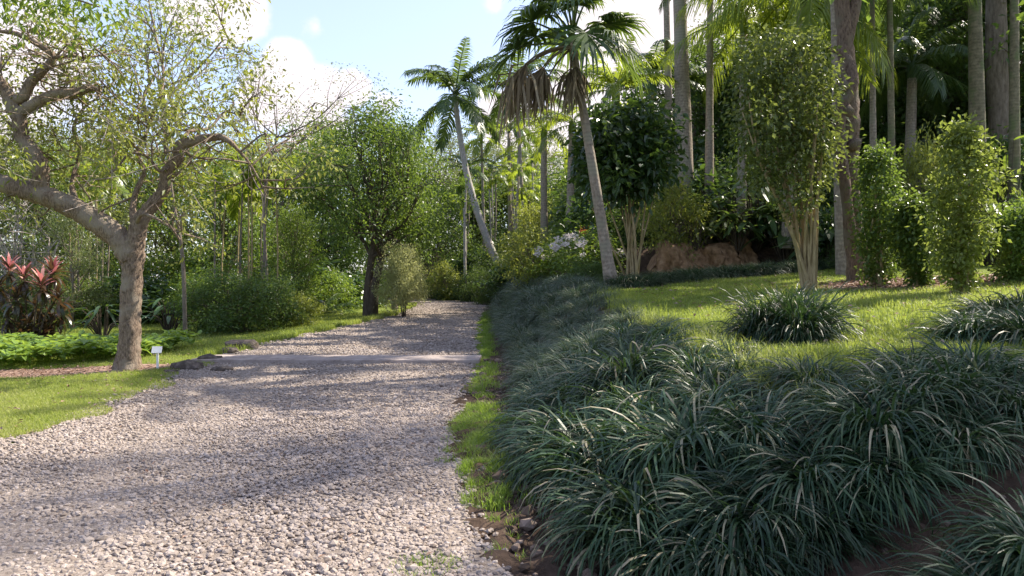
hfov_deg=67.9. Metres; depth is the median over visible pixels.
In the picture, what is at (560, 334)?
liriope tussock
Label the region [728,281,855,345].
liriope tussock
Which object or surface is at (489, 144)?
feather palm
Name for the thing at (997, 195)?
leafy shrub
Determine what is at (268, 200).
slender palm
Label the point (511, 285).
liriope tussock
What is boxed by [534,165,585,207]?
forest tree
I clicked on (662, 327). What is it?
liriope tussock
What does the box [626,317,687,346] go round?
liriope tussock
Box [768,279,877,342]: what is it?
liriope tussock
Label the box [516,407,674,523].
liriope tussock
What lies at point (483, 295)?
undergrowth shrub
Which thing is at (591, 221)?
leafy shrub
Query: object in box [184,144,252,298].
slender palm
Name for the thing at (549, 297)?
liriope tussock
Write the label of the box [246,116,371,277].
broadleaf tree
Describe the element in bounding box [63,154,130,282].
slender palm
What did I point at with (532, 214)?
leafy shrub
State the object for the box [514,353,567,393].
liriope tussock
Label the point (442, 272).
leafy shrub
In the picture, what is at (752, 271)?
liriope tussock
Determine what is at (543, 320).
liriope tussock
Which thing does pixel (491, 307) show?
liriope tussock
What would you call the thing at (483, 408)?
verge grass
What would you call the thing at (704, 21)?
forest tree
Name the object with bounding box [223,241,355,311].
undergrowth shrub
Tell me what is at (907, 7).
tall palm
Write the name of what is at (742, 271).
liriope tussock
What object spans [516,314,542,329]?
liriope tussock
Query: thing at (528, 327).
liriope tussock
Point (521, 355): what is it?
liriope tussock
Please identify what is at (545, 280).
liriope tussock
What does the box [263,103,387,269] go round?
broadleaf tree
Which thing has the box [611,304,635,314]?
liriope tussock
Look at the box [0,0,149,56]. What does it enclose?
overhanging tree
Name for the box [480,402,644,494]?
liriope tussock
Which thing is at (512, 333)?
liriope tussock
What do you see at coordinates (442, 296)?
undergrowth shrub
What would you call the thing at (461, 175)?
slender palm
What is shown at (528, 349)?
liriope tussock
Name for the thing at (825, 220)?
undergrowth shrub
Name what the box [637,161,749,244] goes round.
undergrowth shrub
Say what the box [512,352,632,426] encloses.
liriope tussock
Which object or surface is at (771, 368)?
liriope tussock
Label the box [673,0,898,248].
feather palm
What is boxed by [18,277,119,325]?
undergrowth shrub
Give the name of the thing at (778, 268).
liriope tussock
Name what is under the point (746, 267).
liriope tussock
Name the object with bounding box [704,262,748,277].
liriope tussock
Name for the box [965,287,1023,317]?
liriope tussock
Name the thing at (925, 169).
leafy shrub
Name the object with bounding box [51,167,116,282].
slender palm
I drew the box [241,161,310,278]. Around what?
slender palm
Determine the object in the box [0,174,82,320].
bare shrub
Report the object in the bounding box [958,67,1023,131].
undergrowth shrub
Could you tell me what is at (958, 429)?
liriope tussock
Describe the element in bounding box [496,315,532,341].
liriope tussock
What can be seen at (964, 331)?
liriope tussock
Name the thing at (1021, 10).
forest tree
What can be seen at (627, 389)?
liriope tussock
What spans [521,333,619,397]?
liriope tussock
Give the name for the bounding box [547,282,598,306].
liriope tussock
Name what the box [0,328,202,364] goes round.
ground cover
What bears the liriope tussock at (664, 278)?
on the ground at (542, 566)
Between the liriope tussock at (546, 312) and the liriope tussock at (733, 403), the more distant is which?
the liriope tussock at (546, 312)
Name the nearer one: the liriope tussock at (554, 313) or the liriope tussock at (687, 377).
the liriope tussock at (687, 377)
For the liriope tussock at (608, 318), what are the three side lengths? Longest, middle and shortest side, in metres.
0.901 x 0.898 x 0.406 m
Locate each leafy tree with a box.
[270,80,490,315]
[334,111,443,309]
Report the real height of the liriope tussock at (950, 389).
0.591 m
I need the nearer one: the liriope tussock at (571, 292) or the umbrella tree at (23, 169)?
the liriope tussock at (571, 292)
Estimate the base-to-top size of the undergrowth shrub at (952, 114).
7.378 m
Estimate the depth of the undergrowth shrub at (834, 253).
19.64 m
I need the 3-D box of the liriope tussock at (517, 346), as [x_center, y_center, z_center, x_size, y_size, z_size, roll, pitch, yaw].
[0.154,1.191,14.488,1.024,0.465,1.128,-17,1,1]
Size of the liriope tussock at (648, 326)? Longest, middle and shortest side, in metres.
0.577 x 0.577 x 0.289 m
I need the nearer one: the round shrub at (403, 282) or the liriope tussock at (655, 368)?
the liriope tussock at (655, 368)
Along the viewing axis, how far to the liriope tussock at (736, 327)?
7.37 m
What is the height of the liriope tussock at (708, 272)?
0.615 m
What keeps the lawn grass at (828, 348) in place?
on the ground at (542, 566)
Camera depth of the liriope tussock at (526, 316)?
17.39 m
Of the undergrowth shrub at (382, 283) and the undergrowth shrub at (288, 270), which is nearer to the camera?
the undergrowth shrub at (288, 270)
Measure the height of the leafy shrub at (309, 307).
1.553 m
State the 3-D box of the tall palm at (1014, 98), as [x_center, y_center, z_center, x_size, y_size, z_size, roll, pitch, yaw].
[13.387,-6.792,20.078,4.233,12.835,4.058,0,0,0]
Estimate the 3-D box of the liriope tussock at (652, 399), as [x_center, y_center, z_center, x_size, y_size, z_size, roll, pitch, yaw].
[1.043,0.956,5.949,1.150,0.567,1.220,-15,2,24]
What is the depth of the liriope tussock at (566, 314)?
14.38 m
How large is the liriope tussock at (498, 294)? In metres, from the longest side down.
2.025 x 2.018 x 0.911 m
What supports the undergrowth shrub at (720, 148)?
on the ground at (542, 566)
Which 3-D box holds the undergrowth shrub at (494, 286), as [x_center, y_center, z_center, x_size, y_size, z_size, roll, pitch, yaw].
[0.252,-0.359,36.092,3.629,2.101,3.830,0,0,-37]
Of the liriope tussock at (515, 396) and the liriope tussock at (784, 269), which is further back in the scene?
the liriope tussock at (784, 269)
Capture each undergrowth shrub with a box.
[0,246,115,315]
[0,255,65,326]
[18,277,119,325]
[59,244,174,306]
[67,267,201,325]
[143,240,236,312]
[151,267,226,320]
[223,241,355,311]
[228,257,311,318]
[298,263,363,311]
[318,255,381,278]
[320,269,387,308]
[341,266,390,301]
[361,265,423,296]
[413,274,444,298]
[423,274,470,300]
[428,247,499,286]
[444,263,489,301]
[458,232,502,256]
[460,258,495,304]
[464,244,508,278]
[470,261,527,299]
[473,228,518,266]
[546,180,647,242]
[548,174,580,226]
[564,196,703,247]
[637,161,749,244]
[674,125,767,186]
[693,128,785,242]
[718,111,832,186]
[729,141,860,213]
[780,161,879,225]
[787,200,871,262]
[818,107,905,164]
[822,226,896,268]
[828,92,958,166]
[831,153,961,229]
[895,84,1023,154]
[901,118,1006,189]
[947,124,1023,213]
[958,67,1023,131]
[982,172,1022,265]
[988,123,1023,203]
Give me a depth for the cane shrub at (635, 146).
19.85 m
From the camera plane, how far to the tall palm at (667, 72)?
30.88 m
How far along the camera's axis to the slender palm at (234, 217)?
30.89 m
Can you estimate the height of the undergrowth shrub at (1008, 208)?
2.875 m
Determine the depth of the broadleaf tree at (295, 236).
32.95 m
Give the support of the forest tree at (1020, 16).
on the ground at (542, 566)
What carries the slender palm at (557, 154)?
on the ground at (542, 566)
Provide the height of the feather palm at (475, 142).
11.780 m
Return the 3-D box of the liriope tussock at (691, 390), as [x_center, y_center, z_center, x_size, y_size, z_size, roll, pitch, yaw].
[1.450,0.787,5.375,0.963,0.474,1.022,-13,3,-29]
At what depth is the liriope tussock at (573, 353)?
9.04 m
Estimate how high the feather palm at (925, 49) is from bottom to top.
6.896 m
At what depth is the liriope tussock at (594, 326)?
10.51 m
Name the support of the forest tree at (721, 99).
on the ground at (542, 566)
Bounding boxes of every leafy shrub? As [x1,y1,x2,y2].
[265,289,346,325]
[422,253,461,300]
[481,215,585,288]
[504,188,556,265]
[527,215,581,275]
[544,185,648,276]
[559,256,623,282]
[623,172,745,261]
[862,115,967,266]
[912,180,987,264]
[963,135,1023,261]
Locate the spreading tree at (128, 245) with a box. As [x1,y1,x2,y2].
[0,0,351,371]
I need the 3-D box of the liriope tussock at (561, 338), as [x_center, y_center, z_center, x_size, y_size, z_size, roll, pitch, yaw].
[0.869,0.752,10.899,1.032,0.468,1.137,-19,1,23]
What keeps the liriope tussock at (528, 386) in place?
on the ground at (542, 566)
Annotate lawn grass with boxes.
[0,302,416,438]
[589,266,1023,405]
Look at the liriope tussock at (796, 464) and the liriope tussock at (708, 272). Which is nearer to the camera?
the liriope tussock at (796, 464)
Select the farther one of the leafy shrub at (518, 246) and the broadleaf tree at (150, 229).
the broadleaf tree at (150, 229)
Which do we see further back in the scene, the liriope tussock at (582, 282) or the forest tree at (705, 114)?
the forest tree at (705, 114)
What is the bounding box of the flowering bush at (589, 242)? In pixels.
[508,222,638,281]
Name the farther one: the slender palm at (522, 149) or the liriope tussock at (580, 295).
the slender palm at (522, 149)
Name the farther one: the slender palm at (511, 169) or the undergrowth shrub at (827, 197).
the slender palm at (511, 169)
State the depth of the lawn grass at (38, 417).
12.27 m
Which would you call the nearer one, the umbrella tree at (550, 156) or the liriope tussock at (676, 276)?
the liriope tussock at (676, 276)
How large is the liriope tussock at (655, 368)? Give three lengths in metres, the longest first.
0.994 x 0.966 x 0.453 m
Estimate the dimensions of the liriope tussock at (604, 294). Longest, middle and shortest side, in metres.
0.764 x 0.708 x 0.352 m
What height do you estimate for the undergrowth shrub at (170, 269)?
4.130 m
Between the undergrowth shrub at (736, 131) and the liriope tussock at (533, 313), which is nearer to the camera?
the liriope tussock at (533, 313)
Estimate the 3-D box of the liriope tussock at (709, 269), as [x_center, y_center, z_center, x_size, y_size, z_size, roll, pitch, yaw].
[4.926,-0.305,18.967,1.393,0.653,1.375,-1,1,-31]
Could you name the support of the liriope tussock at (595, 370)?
on the ground at (542, 566)
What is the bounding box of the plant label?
[151,346,161,368]
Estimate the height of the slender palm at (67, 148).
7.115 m
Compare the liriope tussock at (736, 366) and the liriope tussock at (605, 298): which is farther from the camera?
the liriope tussock at (605, 298)
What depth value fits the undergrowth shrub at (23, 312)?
25.72 m
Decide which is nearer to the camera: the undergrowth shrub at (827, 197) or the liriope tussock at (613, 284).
the liriope tussock at (613, 284)
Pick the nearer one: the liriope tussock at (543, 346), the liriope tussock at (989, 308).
the liriope tussock at (989, 308)
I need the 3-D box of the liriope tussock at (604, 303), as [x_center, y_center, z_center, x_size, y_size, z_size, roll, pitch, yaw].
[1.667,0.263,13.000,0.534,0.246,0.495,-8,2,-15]
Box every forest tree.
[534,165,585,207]
[624,8,878,160]
[629,0,964,134]
[670,0,779,60]
[688,54,770,142]
[700,0,922,172]
[813,0,1023,157]
[864,0,1023,129]
[877,2,967,127]
[906,0,1023,140]
[1015,0,1023,20]
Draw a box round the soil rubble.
[467,356,1023,575]
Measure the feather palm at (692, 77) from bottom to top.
8.926 m
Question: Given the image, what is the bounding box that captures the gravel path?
[0,297,512,575]
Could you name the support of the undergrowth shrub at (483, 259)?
on the ground at (542, 566)
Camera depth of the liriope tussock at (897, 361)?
5.20 m
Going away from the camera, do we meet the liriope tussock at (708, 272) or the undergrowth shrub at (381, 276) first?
the liriope tussock at (708, 272)
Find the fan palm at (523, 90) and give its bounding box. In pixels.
[479,0,654,281]
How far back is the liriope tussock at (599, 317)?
11.21 m
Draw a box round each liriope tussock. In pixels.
[477,369,636,471]
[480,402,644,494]
[482,297,501,317]
[482,401,551,453]
[490,294,503,309]
[490,343,571,399]
[491,366,580,426]
[491,373,683,517]
[492,318,539,350]
[492,356,546,391]
[493,282,514,302]
[495,308,524,328]
[495,371,576,425]
[496,277,526,296]
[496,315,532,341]
[497,334,536,361]
[497,343,529,368]
[500,374,538,411]
[503,274,548,308]
[503,359,582,416]
[505,276,537,300]
[505,324,536,345]
[505,341,550,370]
[506,280,562,311]
[507,335,540,349]
[508,358,545,387]
[511,338,543,359]
[511,342,550,368]
[512,282,552,314]
[512,300,547,323]
[512,320,543,337]
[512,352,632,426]
[514,281,550,304]
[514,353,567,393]
[515,381,604,439]
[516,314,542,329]
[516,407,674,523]
[518,325,545,341]
[519,289,567,326]
[519,337,551,358]
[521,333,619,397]
[522,305,559,321]
[526,453,746,575]
[528,420,742,573]
[529,328,595,381]
[530,276,556,285]
[534,281,572,305]
[534,312,557,327]
[535,302,569,323]
[535,338,565,359]
[535,349,620,404]
[536,316,559,337]
[536,333,588,361]
[537,320,558,340]
[540,325,579,349]
[541,308,587,340]
[542,295,577,320]
[543,321,603,356]
[544,272,568,282]
[544,321,591,349]
[545,315,710,410]
[545,352,687,427]
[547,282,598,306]
[547,319,582,343]
[551,325,625,369]
[553,379,706,464]
[554,273,587,284]
[555,295,590,316]
[556,316,620,360]
[557,277,598,289]
[558,304,578,317]
[559,284,588,302]
[560,275,600,288]
[563,283,596,301]
[564,302,599,323]
[565,375,778,502]
[567,478,763,575]
[571,316,604,335]
[572,291,607,313]
[574,367,691,425]
[576,312,599,324]
[582,282,614,294]
[582,286,611,297]
[583,321,608,334]
[584,309,613,326]
[586,320,645,354]
[591,293,618,304]
[591,311,651,342]
[592,269,639,285]
[592,288,619,299]
[593,307,645,332]
[594,282,623,290]
[596,274,642,288]
[597,298,616,309]
[601,375,803,503]
[609,270,646,287]
[610,309,647,327]
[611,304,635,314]
[615,273,654,288]
[615,298,641,307]
[619,339,709,379]
[624,331,682,354]
[625,446,847,575]
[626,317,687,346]
[628,270,676,287]
[629,270,669,285]
[634,320,678,331]
[638,351,757,400]
[639,337,743,383]
[639,482,835,575]
[641,329,696,348]
[642,269,684,283]
[642,271,674,283]
[644,270,679,283]
[650,321,700,337]
[651,312,683,323]
[652,360,772,417]
[658,268,692,282]
[666,265,715,282]
[670,265,719,282]
[671,383,826,478]
[672,449,877,575]
[673,266,713,276]
[673,344,708,356]
[676,264,720,279]
[682,382,799,432]
[685,324,727,336]
[691,264,726,278]
[691,265,723,279]
[694,344,774,381]
[695,335,762,358]
[699,264,740,278]
[701,284,820,344]
[702,406,936,556]
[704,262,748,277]
[714,264,749,279]
[714,264,751,278]
[721,263,762,277]
[722,263,764,275]
[727,482,921,575]
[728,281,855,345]
[731,262,769,276]
[732,265,762,276]
[733,284,832,337]
[737,406,942,554]
[743,259,792,274]
[743,290,859,346]
[744,262,772,274]
[746,352,850,386]
[751,262,778,275]
[751,349,882,405]
[753,259,792,274]
[758,261,793,273]
[763,258,794,273]
[764,365,1001,483]
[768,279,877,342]
[779,259,797,272]
[783,376,868,420]
[799,423,1007,547]
[818,253,834,269]
[818,345,1023,444]
[831,335,984,384]
[851,346,1023,422]
[865,530,1023,575]
[878,381,1023,492]
[883,380,1022,470]
[885,331,1023,392]
[894,324,1023,370]
[901,303,1022,345]
[908,470,1023,575]
[915,358,1023,439]
[931,302,1023,334]
[934,289,1023,316]
[950,298,1023,349]
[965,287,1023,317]
[965,357,1023,408]
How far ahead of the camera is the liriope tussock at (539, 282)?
23.34 m
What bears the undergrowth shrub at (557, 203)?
on the ground at (542, 566)
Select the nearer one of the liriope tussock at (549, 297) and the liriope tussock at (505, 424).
the liriope tussock at (505, 424)
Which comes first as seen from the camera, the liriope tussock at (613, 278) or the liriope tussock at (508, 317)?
the liriope tussock at (613, 278)
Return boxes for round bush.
[161,251,305,335]
[172,265,242,331]
[223,261,316,329]
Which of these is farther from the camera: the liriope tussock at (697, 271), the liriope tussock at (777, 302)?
the liriope tussock at (697, 271)
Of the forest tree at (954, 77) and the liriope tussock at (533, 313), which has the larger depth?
the forest tree at (954, 77)
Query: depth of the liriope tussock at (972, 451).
3.73 m
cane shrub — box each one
[561,84,695,276]
[705,8,864,288]
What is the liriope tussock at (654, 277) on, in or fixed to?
on the ground at (542, 566)
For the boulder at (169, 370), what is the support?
on the ground at (542, 566)
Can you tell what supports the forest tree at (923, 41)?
on the ground at (542, 566)
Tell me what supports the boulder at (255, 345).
on the ground at (542, 566)
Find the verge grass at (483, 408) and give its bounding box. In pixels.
[388,311,547,575]
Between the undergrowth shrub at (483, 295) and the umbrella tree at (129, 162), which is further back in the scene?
the umbrella tree at (129, 162)
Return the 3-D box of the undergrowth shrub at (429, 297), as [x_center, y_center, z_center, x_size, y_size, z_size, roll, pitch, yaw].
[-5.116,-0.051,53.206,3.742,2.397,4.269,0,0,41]
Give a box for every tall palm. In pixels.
[657,0,713,242]
[663,0,673,170]
[673,0,693,242]
[825,0,922,173]
[830,1,846,275]
[857,0,981,264]
[898,0,968,185]
[968,0,987,264]
[1008,0,1020,205]
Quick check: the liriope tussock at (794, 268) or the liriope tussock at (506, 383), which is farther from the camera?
the liriope tussock at (794, 268)
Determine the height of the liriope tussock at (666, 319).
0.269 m
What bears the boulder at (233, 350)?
on the ground at (542, 566)
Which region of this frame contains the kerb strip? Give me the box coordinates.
[191,354,481,363]
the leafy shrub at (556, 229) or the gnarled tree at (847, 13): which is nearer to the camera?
the gnarled tree at (847, 13)
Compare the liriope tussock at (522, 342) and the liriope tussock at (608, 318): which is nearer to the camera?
the liriope tussock at (608, 318)
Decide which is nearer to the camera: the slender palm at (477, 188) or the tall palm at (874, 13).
the tall palm at (874, 13)
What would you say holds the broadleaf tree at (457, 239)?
on the ground at (542, 566)
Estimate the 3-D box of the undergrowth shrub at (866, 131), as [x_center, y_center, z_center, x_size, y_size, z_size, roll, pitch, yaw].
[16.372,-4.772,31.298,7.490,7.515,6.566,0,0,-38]
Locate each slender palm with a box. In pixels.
[44,144,94,293]
[50,154,129,321]
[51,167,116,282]
[54,154,124,282]
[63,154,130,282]
[75,164,130,309]
[78,139,146,303]
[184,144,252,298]
[194,178,247,285]
[206,155,272,317]
[209,184,259,288]
[217,133,273,321]
[221,162,276,308]
[229,155,301,278]
[231,159,285,272]
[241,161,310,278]
[436,155,490,239]
[438,155,496,300]
[443,190,483,295]
[449,182,488,249]
[461,194,494,250]
[472,153,515,239]
[480,171,510,243]
[484,161,500,236]
[491,162,528,236]
[495,150,516,230]
[497,158,535,236]
[498,179,540,228]
[505,142,551,210]
[506,176,540,216]
[506,188,540,227]
[512,146,531,219]
[525,165,540,180]
[547,158,566,174]
[547,161,566,186]
[551,151,567,171]
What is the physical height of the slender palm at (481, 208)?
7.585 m
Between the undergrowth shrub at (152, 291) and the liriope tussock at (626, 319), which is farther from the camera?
the undergrowth shrub at (152, 291)
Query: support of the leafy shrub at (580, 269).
on the ground at (542, 566)
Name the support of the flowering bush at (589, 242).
on the ground at (542, 566)
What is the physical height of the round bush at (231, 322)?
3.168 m
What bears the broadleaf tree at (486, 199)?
on the ground at (542, 566)
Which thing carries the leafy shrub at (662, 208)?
on the ground at (542, 566)
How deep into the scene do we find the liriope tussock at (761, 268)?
19.22 m
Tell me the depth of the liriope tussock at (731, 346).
6.56 m
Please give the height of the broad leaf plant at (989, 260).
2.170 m
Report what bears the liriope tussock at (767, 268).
on the ground at (542, 566)
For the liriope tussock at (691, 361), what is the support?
on the ground at (542, 566)
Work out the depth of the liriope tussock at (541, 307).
16.43 m
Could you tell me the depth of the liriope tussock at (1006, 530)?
3.08 m
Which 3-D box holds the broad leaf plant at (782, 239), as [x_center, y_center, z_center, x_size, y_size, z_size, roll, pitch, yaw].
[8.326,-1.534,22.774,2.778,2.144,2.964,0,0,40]
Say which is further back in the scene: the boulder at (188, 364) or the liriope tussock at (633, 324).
the boulder at (188, 364)
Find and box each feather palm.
[453,123,509,250]
[463,109,553,234]
[499,105,587,263]
[521,98,605,230]
[549,36,678,245]
[591,38,719,236]
[638,41,738,153]
[657,0,828,236]
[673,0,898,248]
[673,64,736,136]
[824,7,987,166]
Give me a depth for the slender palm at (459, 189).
55.28 m
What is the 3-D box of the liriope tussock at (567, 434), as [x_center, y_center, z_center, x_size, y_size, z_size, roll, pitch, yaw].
[0.632,1.198,5.545,1.729,0.852,1.834,-16,2,-41]
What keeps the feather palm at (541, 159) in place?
on the ground at (542, 566)
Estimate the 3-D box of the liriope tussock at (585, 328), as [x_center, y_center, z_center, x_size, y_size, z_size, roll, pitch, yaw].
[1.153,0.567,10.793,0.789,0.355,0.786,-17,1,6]
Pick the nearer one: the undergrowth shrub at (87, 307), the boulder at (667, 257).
the boulder at (667, 257)
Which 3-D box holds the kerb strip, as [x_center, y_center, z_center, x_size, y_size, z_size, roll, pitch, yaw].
[-3.385,1.442,14.994,5.530,0.181,1.108,0,0,0]
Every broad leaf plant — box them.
[59,304,141,335]
[141,298,197,331]
[668,215,734,250]
[676,181,765,241]
[703,177,782,251]
[705,210,765,250]
[737,202,819,262]
[772,207,867,260]
[936,185,1023,265]
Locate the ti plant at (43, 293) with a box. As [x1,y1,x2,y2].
[0,252,75,339]
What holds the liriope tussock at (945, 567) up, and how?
on the ground at (542, 566)
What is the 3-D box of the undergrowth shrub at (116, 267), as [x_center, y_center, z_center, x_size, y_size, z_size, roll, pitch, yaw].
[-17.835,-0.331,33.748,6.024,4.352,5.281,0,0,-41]
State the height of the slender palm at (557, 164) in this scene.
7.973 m
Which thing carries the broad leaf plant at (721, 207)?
on the ground at (542, 566)
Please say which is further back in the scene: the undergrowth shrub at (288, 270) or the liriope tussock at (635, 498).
the undergrowth shrub at (288, 270)
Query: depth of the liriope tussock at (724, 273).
18.49 m
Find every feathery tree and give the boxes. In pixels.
[41,0,286,332]
[181,52,405,289]
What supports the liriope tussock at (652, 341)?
on the ground at (542, 566)
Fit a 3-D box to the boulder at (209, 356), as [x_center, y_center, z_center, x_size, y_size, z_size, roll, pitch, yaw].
[-5.874,1.391,14.752,0.495,0.247,0.387,0,0,-17]
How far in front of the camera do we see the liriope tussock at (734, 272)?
18.64 m
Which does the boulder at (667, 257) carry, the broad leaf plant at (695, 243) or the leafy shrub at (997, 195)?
the broad leaf plant at (695, 243)
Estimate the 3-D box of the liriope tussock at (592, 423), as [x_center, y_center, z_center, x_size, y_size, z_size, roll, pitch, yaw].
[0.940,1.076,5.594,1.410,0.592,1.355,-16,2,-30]
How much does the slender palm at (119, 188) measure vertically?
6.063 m
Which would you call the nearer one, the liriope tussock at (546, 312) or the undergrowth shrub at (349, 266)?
the liriope tussock at (546, 312)
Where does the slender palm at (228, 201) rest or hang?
on the ground at (542, 566)
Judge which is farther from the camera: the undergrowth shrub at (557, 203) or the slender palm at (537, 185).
the slender palm at (537, 185)
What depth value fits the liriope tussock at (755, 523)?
3.67 m
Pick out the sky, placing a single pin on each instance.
(390, 38)
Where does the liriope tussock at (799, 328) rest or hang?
on the ground at (542, 566)
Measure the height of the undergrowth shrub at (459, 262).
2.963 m
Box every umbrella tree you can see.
[0,128,125,243]
[22,117,233,221]
[184,110,354,248]
[362,109,549,214]
[406,115,567,200]
[422,118,562,214]
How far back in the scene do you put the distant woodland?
108.77 m
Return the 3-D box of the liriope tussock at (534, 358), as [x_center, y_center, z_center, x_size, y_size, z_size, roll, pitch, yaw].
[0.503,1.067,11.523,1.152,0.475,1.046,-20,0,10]
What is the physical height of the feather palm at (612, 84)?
8.009 m
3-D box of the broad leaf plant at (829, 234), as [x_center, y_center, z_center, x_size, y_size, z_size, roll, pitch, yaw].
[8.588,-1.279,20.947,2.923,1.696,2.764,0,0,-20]
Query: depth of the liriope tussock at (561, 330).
12.25 m
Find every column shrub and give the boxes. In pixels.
[844,134,906,286]
[874,184,953,287]
[905,107,1022,292]
[978,197,1023,282]
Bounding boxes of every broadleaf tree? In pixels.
[0,117,113,283]
[0,128,118,278]
[25,198,120,327]
[32,117,193,289]
[83,137,235,283]
[149,142,289,289]
[182,139,326,269]
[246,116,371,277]
[250,199,330,313]
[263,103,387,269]
[367,191,443,280]
[397,174,486,276]
[434,179,519,267]
[450,163,557,240]
[512,164,566,231]
[531,155,578,228]
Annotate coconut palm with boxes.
[401,36,515,268]
[472,48,568,252]
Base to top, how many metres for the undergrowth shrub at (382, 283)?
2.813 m
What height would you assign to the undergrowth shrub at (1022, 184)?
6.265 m
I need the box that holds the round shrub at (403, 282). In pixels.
[369,239,432,316]
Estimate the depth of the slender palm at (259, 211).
29.54 m
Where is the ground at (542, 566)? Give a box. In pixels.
[0,240,1023,575]
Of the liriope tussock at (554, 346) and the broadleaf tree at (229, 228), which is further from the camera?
the broadleaf tree at (229, 228)
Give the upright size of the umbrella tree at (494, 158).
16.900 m
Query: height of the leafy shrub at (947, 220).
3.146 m
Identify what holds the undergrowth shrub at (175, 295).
on the ground at (542, 566)
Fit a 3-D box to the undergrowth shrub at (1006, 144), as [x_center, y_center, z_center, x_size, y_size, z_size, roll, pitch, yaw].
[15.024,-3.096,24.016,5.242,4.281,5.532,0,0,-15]
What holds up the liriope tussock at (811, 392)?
on the ground at (542, 566)
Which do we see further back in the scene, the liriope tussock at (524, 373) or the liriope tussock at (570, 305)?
the liriope tussock at (570, 305)
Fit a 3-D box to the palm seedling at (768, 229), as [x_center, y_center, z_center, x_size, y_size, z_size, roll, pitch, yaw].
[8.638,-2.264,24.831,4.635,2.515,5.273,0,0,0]
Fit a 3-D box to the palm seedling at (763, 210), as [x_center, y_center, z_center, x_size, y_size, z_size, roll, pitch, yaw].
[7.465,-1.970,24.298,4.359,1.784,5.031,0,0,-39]
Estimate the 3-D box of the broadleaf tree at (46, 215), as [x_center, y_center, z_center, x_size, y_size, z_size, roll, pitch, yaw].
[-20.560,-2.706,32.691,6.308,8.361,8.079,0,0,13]
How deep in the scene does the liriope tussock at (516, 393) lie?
9.14 m
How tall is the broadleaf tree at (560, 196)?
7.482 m
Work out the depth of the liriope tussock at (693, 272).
18.07 m
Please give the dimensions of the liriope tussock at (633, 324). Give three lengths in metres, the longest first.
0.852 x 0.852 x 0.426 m
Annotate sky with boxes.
[0,0,1023,284]
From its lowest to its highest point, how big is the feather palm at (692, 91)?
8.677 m
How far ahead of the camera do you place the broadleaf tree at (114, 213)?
35.61 m
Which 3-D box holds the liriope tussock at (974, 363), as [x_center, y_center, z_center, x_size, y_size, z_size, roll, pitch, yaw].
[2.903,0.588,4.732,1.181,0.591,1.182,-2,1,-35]
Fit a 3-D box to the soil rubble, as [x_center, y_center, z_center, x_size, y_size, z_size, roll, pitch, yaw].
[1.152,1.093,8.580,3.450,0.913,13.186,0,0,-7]
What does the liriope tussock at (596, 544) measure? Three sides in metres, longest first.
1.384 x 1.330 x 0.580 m
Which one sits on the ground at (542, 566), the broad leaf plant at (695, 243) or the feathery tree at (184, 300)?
the feathery tree at (184, 300)
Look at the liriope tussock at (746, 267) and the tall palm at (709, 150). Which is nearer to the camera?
the liriope tussock at (746, 267)
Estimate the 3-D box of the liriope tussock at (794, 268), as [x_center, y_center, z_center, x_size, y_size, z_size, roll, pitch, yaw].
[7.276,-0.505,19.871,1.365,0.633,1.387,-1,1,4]
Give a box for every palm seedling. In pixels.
[304,293,359,314]
[672,200,793,236]
[710,190,833,242]
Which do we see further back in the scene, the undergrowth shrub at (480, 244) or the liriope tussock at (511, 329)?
the undergrowth shrub at (480, 244)
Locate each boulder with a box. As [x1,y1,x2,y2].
[164,369,177,372]
[170,359,203,369]
[197,353,222,358]
[210,366,233,370]
[221,347,238,352]
[224,339,258,348]
[647,237,759,273]
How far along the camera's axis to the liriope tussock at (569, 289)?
16.36 m
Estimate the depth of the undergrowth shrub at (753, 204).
26.06 m
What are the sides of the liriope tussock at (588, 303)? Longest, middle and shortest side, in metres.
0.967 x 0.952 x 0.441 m
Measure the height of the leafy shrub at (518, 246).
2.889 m
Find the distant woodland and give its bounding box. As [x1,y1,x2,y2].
[1,151,558,273]
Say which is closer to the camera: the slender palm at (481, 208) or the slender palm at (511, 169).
the slender palm at (511, 169)
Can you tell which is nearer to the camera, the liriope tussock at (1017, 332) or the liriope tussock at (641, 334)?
the liriope tussock at (1017, 332)
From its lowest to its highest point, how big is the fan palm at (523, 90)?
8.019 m
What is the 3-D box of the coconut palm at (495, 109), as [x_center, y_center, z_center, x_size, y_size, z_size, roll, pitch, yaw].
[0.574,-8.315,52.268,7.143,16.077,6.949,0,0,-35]
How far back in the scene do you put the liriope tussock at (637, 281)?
16.98 m
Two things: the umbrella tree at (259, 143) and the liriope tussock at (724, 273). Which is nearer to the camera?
the liriope tussock at (724, 273)
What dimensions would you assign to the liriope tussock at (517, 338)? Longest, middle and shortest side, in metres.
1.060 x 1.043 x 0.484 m
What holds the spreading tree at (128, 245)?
on the ground at (542, 566)
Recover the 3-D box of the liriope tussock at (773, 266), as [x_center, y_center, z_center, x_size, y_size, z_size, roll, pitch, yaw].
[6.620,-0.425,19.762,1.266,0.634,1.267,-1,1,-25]
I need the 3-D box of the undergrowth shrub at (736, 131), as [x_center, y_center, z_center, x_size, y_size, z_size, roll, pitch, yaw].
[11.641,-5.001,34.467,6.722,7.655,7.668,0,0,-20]
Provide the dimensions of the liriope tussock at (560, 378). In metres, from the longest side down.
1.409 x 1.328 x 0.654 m
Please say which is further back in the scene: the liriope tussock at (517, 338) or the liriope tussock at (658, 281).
the liriope tussock at (658, 281)

